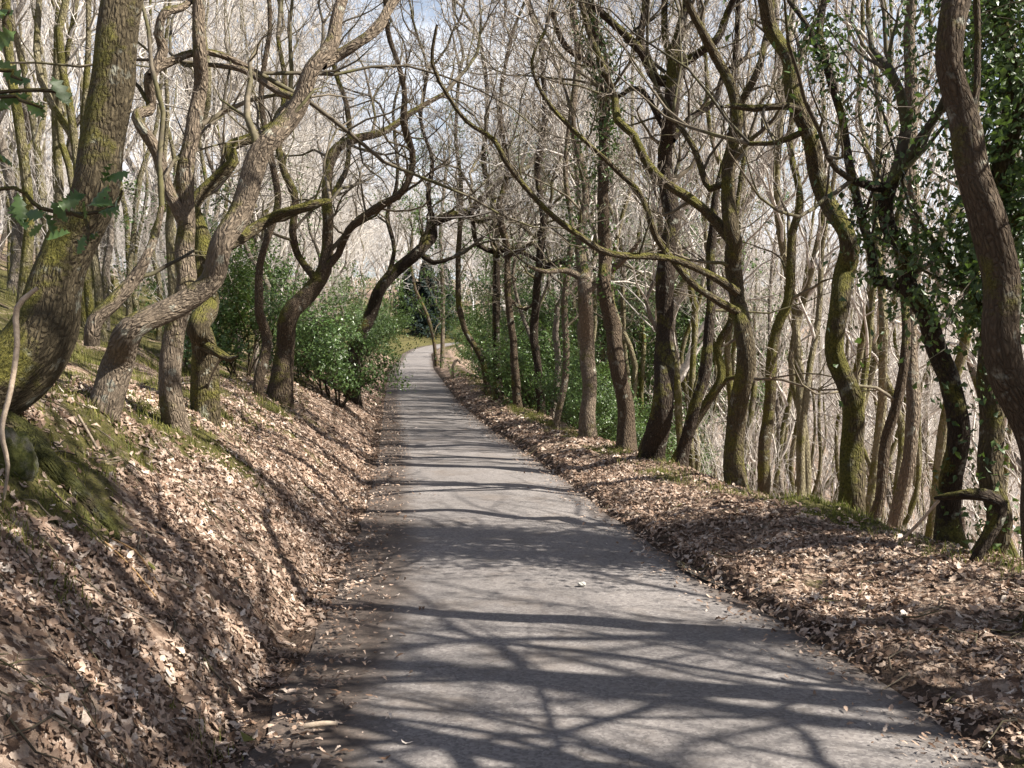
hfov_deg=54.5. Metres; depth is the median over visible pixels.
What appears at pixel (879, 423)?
bare pole tree
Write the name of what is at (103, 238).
bare tree
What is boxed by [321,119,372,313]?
bare tree
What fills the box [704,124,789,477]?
bare pole tree
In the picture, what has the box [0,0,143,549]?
oak tree
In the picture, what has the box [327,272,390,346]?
holly bush
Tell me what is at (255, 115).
bare pole tree
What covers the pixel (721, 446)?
bare tree
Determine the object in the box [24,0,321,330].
bare tree
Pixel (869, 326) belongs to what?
bare pole tree
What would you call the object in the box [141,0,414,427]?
oak tree
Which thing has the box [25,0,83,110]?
bare tree
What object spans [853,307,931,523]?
bare pole tree
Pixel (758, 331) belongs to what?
bare pole tree
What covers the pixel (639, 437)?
holly bush
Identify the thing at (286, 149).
bare tree
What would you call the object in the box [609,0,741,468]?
bare pole tree
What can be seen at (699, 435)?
holly bush
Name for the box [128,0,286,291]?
bare tree
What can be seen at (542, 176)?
bare pole tree
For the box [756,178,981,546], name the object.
bare tree
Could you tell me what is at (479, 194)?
bare tree
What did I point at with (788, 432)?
bare pole tree
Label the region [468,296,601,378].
holly bush
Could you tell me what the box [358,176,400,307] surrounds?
bare tree
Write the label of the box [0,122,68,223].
bare shrub
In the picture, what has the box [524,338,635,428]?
holly bush
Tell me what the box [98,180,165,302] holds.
bare shrub
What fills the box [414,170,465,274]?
bare tree
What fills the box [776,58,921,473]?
bare pole tree
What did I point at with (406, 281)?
conifer tree
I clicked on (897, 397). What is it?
oak tree
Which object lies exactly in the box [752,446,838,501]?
bare shrub
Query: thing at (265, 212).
bare tree
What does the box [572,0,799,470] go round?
bare tree
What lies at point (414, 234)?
bare tree
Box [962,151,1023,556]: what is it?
bare pole tree
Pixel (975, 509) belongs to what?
bare pole tree
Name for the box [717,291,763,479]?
bare pole tree
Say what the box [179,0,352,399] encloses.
oak tree
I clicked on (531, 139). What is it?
bare pole tree
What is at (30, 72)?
bare tree
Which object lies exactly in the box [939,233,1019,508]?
bare pole tree
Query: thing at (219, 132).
bare pole tree
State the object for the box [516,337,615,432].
holly bush
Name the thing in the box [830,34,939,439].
bare pole tree
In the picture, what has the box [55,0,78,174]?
bare pole tree
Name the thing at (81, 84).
bare pole tree
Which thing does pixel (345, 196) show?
bare tree
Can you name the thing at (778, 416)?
bare tree
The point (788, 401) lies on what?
bare pole tree
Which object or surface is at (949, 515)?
ivy clad tree
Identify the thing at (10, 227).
bare pole tree
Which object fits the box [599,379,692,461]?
holly bush
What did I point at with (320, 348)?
holly bush
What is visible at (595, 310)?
bare pole tree
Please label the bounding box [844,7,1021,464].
bare pole tree
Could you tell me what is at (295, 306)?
oak tree
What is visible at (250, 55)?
bare tree
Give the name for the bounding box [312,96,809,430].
holly tree
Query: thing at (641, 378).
bare pole tree
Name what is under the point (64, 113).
bare pole tree
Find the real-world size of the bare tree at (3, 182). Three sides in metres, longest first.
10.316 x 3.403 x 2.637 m
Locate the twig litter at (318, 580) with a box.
[0,370,1023,767]
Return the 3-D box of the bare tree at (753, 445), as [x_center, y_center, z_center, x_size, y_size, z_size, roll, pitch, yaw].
[6.127,-2.297,27.668,6.135,17.300,7.509,-6,7,-8]
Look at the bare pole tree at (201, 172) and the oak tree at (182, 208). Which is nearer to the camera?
the oak tree at (182, 208)
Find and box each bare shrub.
[0,86,148,254]
[0,115,66,250]
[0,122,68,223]
[0,132,210,267]
[0,183,194,306]
[0,185,6,234]
[65,155,175,279]
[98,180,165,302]
[99,198,156,279]
[100,132,332,366]
[101,137,321,325]
[113,183,166,291]
[119,155,245,279]
[231,182,321,310]
[249,211,347,314]
[249,226,367,316]
[280,257,349,321]
[303,257,359,322]
[638,373,734,473]
[647,358,839,499]
[669,364,818,489]
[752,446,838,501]
[817,477,924,533]
[902,462,1022,555]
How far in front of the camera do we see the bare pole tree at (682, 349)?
22.16 m
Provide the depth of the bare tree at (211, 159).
47.41 m
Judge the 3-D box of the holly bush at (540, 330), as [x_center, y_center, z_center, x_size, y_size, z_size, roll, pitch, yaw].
[1.906,0.105,25.825,4.244,5.116,5.360,-3,4,-44]
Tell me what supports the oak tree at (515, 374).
on the ground at (96, 484)
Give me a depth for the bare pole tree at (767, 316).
31.82 m
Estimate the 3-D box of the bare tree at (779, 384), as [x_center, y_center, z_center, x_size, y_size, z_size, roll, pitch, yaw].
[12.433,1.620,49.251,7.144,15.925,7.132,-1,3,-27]
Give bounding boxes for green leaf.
[240,731,254,741]
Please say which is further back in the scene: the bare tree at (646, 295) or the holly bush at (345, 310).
the holly bush at (345, 310)
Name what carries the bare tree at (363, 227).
on the ground at (96, 484)
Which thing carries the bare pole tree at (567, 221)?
on the ground at (96, 484)
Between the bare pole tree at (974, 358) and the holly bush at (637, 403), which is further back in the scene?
the holly bush at (637, 403)
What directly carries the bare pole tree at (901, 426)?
on the ground at (96, 484)
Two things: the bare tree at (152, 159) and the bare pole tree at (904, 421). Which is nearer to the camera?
the bare pole tree at (904, 421)
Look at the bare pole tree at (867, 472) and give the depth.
26.80 m
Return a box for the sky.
[0,0,1023,289]
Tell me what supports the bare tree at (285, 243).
on the ground at (96, 484)
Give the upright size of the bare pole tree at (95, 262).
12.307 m
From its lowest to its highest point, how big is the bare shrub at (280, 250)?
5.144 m
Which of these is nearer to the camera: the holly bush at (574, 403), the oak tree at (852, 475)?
the oak tree at (852, 475)
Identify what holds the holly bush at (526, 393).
on the ground at (96, 484)
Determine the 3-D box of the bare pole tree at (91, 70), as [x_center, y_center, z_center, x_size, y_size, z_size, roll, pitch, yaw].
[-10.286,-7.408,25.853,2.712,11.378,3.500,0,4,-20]
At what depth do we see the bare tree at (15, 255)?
15.73 m
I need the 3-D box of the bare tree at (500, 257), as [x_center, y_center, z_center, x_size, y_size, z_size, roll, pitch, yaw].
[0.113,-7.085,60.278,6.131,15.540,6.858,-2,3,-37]
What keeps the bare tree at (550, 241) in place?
on the ground at (96, 484)
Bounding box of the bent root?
[450,358,461,378]
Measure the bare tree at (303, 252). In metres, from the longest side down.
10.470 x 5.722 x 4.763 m
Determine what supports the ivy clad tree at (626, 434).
on the ground at (96, 484)
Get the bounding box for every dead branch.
[0,286,38,499]
[77,414,97,448]
[897,500,939,543]
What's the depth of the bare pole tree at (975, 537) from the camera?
27.90 m
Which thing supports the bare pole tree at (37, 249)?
on the ground at (96, 484)
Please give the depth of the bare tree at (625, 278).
26.28 m
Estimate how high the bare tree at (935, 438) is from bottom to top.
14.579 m
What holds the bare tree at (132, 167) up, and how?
on the ground at (96, 484)
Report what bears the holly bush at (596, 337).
on the ground at (96, 484)
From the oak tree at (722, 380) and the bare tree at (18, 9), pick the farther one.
the bare tree at (18, 9)
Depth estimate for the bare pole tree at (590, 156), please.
22.97 m
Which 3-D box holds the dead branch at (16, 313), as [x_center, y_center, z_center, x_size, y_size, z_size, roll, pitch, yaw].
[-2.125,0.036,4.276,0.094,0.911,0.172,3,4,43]
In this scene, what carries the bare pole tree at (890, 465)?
on the ground at (96, 484)
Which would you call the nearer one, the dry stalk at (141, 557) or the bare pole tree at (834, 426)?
the dry stalk at (141, 557)
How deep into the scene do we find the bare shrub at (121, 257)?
43.61 m
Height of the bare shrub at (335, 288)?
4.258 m
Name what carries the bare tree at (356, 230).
on the ground at (96, 484)
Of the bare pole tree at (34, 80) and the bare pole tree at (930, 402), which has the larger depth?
the bare pole tree at (930, 402)
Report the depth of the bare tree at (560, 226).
31.96 m
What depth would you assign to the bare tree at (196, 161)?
26.77 m
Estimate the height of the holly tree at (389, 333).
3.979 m
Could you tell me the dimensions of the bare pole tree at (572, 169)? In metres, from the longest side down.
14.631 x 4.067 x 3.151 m
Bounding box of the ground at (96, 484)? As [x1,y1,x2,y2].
[0,234,1023,767]
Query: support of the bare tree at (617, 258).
on the ground at (96, 484)
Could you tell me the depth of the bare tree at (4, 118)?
28.11 m
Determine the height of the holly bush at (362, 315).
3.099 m
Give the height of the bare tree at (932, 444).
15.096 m
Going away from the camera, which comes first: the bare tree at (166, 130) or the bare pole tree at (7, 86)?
the bare tree at (166, 130)
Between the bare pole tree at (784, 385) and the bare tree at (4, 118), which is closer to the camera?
the bare tree at (4, 118)
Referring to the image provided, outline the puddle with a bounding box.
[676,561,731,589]
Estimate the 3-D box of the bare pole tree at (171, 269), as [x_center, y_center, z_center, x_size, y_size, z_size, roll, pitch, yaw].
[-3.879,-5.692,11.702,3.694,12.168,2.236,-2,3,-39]
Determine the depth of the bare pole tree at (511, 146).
38.01 m
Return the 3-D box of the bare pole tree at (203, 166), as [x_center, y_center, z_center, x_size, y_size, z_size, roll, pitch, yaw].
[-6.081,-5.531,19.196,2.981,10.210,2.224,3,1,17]
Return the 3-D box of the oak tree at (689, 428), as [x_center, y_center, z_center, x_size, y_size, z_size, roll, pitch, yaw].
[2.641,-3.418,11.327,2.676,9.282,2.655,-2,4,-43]
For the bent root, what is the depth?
32.96 m
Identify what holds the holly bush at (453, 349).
on the ground at (96, 484)
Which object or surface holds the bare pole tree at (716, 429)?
on the ground at (96, 484)
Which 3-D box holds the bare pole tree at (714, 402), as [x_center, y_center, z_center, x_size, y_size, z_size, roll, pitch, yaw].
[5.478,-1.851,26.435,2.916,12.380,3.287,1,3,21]
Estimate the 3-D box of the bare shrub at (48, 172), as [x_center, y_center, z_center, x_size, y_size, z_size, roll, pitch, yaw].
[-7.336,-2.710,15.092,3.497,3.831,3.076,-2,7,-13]
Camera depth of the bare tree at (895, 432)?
40.91 m
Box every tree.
[0,0,51,254]
[0,0,79,158]
[0,0,80,254]
[0,0,139,297]
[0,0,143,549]
[0,0,400,423]
[0,1,17,275]
[0,1,41,186]
[0,1,52,216]
[0,12,74,219]
[0,18,51,292]
[1,0,34,302]
[1,1,80,194]
[1,2,51,259]
[2,4,33,170]
[4,0,132,247]
[6,1,79,196]
[11,0,74,214]
[11,15,48,237]
[15,0,65,231]
[23,0,94,219]
[23,2,80,180]
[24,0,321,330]
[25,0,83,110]
[29,0,154,269]
[31,55,92,178]
[33,0,107,341]
[33,0,322,353]
[34,0,96,259]
[34,0,99,319]
[34,5,212,251]
[42,0,90,111]
[51,0,63,218]
[54,0,179,327]
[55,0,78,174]
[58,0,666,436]
[70,7,110,294]
[73,6,176,286]
[74,0,189,310]
[75,0,205,261]
[76,0,164,291]
[79,1,145,281]
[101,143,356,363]
[122,0,301,278]
[122,114,152,283]
[126,0,246,315]
[127,0,246,338]
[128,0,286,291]
[132,0,351,237]
[132,11,207,278]
[133,3,181,298]
[136,0,210,245]
[139,0,306,323]
[140,0,347,223]
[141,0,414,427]
[143,0,209,341]
[163,0,250,220]
[165,0,211,296]
[169,1,316,332]
[176,0,276,225]
[176,3,236,210]
[177,90,229,217]
[178,0,447,362]
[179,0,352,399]
[182,0,256,279]
[187,0,457,372]
[188,0,315,353]
[194,0,523,408]
[208,0,446,358]
[210,0,279,342]
[210,0,305,338]
[210,4,264,300]
[211,4,399,320]
[211,117,237,221]
[212,1,354,315]
[215,37,399,287]
[221,1,338,247]
[221,58,349,290]
[249,0,636,407]
[254,36,328,293]
[263,91,398,316]
[267,102,361,316]
[267,115,333,311]
[268,117,374,302]
[274,16,364,295]
[288,75,328,319]
[297,142,321,317]
[299,48,390,316]
[306,74,434,348]
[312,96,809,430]
[314,263,416,368]
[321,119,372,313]
[321,167,375,303]
[325,174,370,306]
[327,93,776,385]
[327,137,406,316]
[333,141,364,237]
[340,146,399,307]
[342,166,375,285]
[345,180,379,279]
[350,81,500,365]
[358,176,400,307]
[360,148,420,338]
[366,212,397,314]
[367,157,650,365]
[371,207,417,316]
[375,178,413,299]
[376,0,669,418]
[376,75,479,367]
[378,184,453,366]
[388,0,835,487]
[391,265,418,327]
[395,103,518,373]
[400,0,639,406]
[400,191,435,279]
[401,0,494,395]
[402,0,717,432]
[404,254,456,338]
[410,0,695,400]
[410,77,536,303]
[412,6,549,378]
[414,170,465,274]
[417,0,660,420]
[423,0,841,462]
[427,0,655,436]
[434,262,458,329]
[446,102,519,325]
[454,41,514,304]
[454,94,806,403]
[461,144,557,338]
[462,169,552,335]
[464,2,657,339]
[466,1,644,407]
[471,0,674,380]
[474,0,683,450]
[478,0,785,414]
[480,56,547,333]
[481,0,840,450]
[482,33,557,334]
[488,0,865,514]
[508,8,572,290]
[512,76,645,353]
[513,2,653,276]
[513,79,701,375]
[516,4,638,346]
[518,64,589,294]
[520,7,649,383]
[529,0,619,429]
[547,16,611,351]
[559,0,651,371]
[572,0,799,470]
[573,0,723,420]
[577,1,660,345]
[577,58,695,458]
[580,0,715,401]
[580,45,660,387]
[589,0,880,381]
[598,72,655,307]
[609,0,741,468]
[609,0,1023,549]
[609,106,655,410]
[610,0,775,444]
[611,158,816,479]
[614,0,778,412]
[616,119,683,405]
[620,0,835,404]
[621,0,824,381]
[627,0,746,448]
[634,5,828,490]
[644,74,717,418]
[648,210,710,416]
[651,0,762,471]
[661,0,831,466]
[666,0,1023,554]
[671,1,940,460]
[676,91,770,436]
[682,115,720,474]
[683,144,860,476]
[688,72,742,472]
[694,143,805,475]
[702,0,901,495]
[703,4,864,495]
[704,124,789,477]
[708,315,758,469]
[709,303,789,479]
[710,247,746,474]
[713,77,843,490]
[715,82,797,488]
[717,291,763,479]
[719,269,849,487]
[723,265,806,488]
[724,76,875,496]
[735,50,860,497]
[743,0,872,493]
[744,235,788,442]
[746,228,813,465]
[747,0,936,497]
[748,238,787,488]
[749,233,792,473]
[754,290,828,480]
[755,0,952,495]
[756,18,897,497]
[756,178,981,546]
[759,197,864,470]
[766,105,882,496]
[766,215,899,501]
[772,340,832,487]
[773,281,892,499]
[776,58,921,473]
[778,0,967,406]
[781,285,850,498]
[785,145,894,480]
[786,181,901,487]
[787,291,844,502]
[788,271,866,499]
[789,0,946,520]
[790,0,952,494]
[790,0,1000,514]
[797,3,1023,557]
[797,121,903,522]
[797,262,898,500]
[803,0,956,377]
[804,0,1022,409]
[804,330,870,455]
[809,100,1018,533]
[814,298,938,531]
[817,342,874,491]
[819,4,990,503]
[821,0,1023,538]
[824,192,955,498]
[828,61,960,529]
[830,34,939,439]
[836,148,944,486]
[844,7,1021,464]
[844,320,985,523]
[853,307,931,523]
[863,279,936,456]
[866,198,974,533]
[867,232,935,520]
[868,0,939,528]
[869,229,964,529]
[877,0,1023,557]
[885,326,974,531]
[888,339,975,532]
[889,154,978,535]
[889,355,939,526]
[892,325,970,500]
[894,354,983,538]
[896,353,933,500]
[910,354,985,544]
[911,378,978,510]
[927,0,1023,373]
[934,9,1023,554]
[935,0,1023,630]
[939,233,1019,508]
[942,261,1015,537]
[951,318,978,476]
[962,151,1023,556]
[962,321,1019,542]
[962,374,1012,536]
[967,394,1019,516]
[968,153,1021,489]
[978,297,1023,557]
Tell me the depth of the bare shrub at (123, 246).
23.81 m
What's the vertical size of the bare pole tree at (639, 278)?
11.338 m
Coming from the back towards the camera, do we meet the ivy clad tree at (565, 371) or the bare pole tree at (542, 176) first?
the bare pole tree at (542, 176)
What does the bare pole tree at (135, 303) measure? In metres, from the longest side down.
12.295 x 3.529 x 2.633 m
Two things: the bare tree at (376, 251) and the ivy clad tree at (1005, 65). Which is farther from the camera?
the bare tree at (376, 251)
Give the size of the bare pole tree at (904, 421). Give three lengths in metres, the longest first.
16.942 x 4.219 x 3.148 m
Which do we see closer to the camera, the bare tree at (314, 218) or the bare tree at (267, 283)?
the bare tree at (267, 283)
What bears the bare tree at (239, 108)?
on the ground at (96, 484)
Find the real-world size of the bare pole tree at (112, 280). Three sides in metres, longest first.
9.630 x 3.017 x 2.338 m
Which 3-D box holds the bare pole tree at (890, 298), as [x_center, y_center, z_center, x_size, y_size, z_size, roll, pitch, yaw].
[8.207,-1.337,20.133,4.378,13.860,3.104,-1,3,-12]
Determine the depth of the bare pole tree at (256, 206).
27.64 m
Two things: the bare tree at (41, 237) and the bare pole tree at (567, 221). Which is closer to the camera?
the bare pole tree at (567, 221)
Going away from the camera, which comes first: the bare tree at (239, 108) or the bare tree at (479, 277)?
the bare tree at (479, 277)
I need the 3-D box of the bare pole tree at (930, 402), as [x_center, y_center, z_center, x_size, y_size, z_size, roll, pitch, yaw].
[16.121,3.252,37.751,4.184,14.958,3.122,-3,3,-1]
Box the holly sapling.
[0,9,129,254]
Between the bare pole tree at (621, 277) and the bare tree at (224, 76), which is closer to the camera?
the bare pole tree at (621, 277)
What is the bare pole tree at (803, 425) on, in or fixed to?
on the ground at (96, 484)
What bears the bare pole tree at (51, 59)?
on the ground at (96, 484)
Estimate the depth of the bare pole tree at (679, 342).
28.48 m
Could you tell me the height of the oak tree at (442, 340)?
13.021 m
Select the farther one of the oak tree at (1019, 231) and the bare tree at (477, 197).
the bare tree at (477, 197)
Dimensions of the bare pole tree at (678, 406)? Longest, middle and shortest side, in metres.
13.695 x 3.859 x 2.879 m
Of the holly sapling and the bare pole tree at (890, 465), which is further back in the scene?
the bare pole tree at (890, 465)
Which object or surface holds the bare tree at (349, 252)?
on the ground at (96, 484)
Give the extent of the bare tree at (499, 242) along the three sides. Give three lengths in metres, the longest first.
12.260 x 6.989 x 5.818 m
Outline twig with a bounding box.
[304,721,337,728]
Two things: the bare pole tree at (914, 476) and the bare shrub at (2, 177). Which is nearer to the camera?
the bare shrub at (2, 177)
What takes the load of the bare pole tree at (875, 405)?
on the ground at (96, 484)
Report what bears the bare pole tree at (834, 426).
on the ground at (96, 484)
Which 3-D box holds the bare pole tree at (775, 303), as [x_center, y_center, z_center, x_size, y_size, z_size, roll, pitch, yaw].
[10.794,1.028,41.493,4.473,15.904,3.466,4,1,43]
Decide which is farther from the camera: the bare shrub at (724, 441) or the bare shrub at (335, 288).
the bare shrub at (335, 288)
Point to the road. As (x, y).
(515, 644)
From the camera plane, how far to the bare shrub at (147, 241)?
24.97 m
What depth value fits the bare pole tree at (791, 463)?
22.39 m
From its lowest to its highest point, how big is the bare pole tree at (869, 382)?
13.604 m
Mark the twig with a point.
(318, 724)
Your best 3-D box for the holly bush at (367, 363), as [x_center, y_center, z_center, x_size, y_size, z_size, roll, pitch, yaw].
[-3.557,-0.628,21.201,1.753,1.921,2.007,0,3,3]
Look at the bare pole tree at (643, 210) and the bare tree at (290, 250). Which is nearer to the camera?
the bare pole tree at (643, 210)
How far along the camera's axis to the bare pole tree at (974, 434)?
32.29 m
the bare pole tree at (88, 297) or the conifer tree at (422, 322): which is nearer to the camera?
the bare pole tree at (88, 297)
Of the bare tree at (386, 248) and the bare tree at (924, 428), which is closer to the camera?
the bare tree at (924, 428)
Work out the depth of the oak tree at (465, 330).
23.93 m
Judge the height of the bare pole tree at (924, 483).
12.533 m
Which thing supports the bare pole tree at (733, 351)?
on the ground at (96, 484)
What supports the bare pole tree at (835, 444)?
on the ground at (96, 484)
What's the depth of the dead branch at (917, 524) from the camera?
6.62 m
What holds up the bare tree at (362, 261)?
on the ground at (96, 484)
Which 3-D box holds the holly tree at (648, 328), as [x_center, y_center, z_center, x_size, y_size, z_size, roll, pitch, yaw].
[2.904,-2.836,28.882,11.365,11.752,13.471,0,3,11]
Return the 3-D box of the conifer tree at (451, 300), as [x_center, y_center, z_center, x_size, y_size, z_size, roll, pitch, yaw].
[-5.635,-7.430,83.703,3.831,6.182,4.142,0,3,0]
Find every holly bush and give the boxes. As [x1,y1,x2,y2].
[183,245,314,376]
[239,287,365,385]
[282,282,415,407]
[315,318,381,385]
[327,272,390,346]
[343,295,399,356]
[436,294,482,337]
[445,314,488,377]
[446,319,482,355]
[452,331,507,375]
[465,315,553,398]
[467,306,507,378]
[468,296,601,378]
[469,321,525,377]
[471,313,578,413]
[480,325,552,402]
[492,321,574,409]
[504,295,653,403]
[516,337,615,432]
[517,310,700,420]
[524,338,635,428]
[531,337,640,428]
[551,362,642,440]
[574,397,646,448]
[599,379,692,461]
[604,376,676,458]
[630,345,709,460]
[635,393,719,473]
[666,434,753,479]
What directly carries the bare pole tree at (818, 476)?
on the ground at (96, 484)
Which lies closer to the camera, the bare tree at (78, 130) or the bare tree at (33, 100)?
the bare tree at (33, 100)
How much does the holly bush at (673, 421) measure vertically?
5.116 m
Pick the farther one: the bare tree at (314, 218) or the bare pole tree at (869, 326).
the bare tree at (314, 218)
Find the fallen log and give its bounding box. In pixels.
[934,488,1007,561]
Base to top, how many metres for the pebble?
0.034 m
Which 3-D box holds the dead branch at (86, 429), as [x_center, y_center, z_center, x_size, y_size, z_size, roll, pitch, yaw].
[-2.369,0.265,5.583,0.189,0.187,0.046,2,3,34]
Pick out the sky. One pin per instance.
(427, 14)
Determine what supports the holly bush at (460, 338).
on the ground at (96, 484)
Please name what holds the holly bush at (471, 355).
on the ground at (96, 484)
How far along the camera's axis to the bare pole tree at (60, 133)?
13.32 m
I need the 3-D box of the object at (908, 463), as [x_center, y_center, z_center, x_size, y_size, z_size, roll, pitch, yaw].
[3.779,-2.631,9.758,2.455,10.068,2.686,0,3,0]
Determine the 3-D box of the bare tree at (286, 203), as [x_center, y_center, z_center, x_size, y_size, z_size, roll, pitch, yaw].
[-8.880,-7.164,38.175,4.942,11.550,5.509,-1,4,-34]
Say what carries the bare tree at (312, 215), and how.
on the ground at (96, 484)
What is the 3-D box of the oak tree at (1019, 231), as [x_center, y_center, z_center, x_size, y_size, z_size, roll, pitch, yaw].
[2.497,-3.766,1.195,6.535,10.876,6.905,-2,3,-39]
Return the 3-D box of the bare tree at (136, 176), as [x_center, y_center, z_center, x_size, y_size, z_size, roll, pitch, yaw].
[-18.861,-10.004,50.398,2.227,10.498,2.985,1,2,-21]
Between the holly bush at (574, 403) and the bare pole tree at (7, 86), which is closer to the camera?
the holly bush at (574, 403)
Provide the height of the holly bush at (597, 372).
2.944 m
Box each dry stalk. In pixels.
[104,540,158,599]
[112,538,160,589]
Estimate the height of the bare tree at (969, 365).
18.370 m
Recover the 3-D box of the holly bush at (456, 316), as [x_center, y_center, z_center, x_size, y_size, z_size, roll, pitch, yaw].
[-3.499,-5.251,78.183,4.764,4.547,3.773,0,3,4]
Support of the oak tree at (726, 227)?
on the ground at (96, 484)
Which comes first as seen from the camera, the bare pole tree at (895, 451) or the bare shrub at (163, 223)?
the bare shrub at (163, 223)
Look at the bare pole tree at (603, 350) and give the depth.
26.27 m
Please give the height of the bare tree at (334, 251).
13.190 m
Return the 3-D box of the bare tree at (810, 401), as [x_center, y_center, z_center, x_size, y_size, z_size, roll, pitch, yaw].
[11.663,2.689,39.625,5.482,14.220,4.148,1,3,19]
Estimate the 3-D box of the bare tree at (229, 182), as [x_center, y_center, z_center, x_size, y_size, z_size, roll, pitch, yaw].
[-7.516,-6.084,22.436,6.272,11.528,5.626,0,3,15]
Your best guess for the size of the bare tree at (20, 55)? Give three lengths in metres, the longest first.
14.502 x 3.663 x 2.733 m
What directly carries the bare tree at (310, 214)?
on the ground at (96, 484)
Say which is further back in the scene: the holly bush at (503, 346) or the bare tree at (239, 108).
the bare tree at (239, 108)
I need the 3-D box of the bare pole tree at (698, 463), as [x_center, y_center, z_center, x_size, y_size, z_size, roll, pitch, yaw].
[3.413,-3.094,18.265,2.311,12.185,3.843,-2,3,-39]
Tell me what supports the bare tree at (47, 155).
on the ground at (96, 484)
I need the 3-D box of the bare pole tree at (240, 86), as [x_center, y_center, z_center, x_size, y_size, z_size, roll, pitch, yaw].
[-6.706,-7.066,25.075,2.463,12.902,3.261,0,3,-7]
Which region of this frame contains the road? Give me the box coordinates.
[241,342,1000,767]
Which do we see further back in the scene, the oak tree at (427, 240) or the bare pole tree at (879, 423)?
the oak tree at (427, 240)
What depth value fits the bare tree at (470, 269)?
39.08 m
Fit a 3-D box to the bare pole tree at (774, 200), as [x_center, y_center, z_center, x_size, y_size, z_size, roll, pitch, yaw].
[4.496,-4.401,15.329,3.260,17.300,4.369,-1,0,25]
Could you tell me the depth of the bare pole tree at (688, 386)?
30.80 m
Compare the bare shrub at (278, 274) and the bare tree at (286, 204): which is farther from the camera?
the bare tree at (286, 204)
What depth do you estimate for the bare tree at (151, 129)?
36.62 m
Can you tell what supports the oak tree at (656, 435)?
on the ground at (96, 484)
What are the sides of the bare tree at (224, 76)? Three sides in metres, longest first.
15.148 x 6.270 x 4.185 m
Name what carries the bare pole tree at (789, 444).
on the ground at (96, 484)
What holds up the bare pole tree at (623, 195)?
on the ground at (96, 484)
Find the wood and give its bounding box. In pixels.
[0,40,1023,548]
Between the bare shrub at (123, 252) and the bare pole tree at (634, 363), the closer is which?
the bare pole tree at (634, 363)
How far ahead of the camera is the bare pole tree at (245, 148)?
25.19 m
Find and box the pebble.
[578,582,585,586]
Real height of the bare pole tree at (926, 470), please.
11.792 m
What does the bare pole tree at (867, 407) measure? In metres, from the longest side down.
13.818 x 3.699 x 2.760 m
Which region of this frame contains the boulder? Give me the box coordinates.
[0,426,38,481]
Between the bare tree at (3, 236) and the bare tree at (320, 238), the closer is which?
the bare tree at (3, 236)
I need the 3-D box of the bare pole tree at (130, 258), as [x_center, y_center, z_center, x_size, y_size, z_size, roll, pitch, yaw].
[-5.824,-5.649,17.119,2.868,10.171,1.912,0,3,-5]
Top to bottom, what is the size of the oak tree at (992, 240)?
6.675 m
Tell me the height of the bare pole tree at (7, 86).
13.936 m
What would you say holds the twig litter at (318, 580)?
on the ground at (96, 484)
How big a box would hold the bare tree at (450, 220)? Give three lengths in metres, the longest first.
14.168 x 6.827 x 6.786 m
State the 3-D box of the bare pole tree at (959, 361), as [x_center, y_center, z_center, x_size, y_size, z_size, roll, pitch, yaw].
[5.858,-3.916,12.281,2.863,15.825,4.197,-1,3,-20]
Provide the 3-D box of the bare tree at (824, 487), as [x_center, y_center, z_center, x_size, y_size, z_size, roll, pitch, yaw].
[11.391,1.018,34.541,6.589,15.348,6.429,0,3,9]
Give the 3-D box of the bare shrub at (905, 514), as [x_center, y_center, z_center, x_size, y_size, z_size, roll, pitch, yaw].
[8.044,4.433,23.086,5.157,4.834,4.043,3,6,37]
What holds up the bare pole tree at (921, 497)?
on the ground at (96, 484)
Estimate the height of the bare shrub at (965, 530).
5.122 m
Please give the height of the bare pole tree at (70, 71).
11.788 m
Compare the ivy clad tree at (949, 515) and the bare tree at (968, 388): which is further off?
the bare tree at (968, 388)
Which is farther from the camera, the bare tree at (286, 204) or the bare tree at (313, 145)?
the bare tree at (313, 145)
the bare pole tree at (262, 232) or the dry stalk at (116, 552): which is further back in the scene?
the bare pole tree at (262, 232)
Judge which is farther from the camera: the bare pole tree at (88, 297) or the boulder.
the bare pole tree at (88, 297)
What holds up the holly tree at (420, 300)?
on the ground at (96, 484)
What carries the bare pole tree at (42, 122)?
on the ground at (96, 484)
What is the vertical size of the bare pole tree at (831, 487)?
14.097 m
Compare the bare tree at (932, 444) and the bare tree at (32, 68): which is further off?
the bare tree at (932, 444)
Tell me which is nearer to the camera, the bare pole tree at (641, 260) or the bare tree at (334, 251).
the bare pole tree at (641, 260)
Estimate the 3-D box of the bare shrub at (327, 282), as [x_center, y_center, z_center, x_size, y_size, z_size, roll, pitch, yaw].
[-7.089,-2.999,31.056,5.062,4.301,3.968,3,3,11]
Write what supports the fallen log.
on the ground at (96, 484)
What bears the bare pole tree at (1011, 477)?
on the ground at (96, 484)
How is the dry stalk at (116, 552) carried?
on the ground at (96, 484)
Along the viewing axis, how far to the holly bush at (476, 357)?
24.23 m
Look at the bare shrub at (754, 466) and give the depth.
17.44 m
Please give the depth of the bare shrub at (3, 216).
32.13 m
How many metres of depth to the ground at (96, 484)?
5.27 m
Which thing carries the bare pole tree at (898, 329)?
on the ground at (96, 484)
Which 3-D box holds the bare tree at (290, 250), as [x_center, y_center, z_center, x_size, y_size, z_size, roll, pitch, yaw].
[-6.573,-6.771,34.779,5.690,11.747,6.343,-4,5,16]
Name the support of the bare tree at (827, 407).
on the ground at (96, 484)
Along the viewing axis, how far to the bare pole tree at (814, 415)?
24.91 m
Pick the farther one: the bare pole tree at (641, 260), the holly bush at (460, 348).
the holly bush at (460, 348)
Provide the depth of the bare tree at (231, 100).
19.92 m

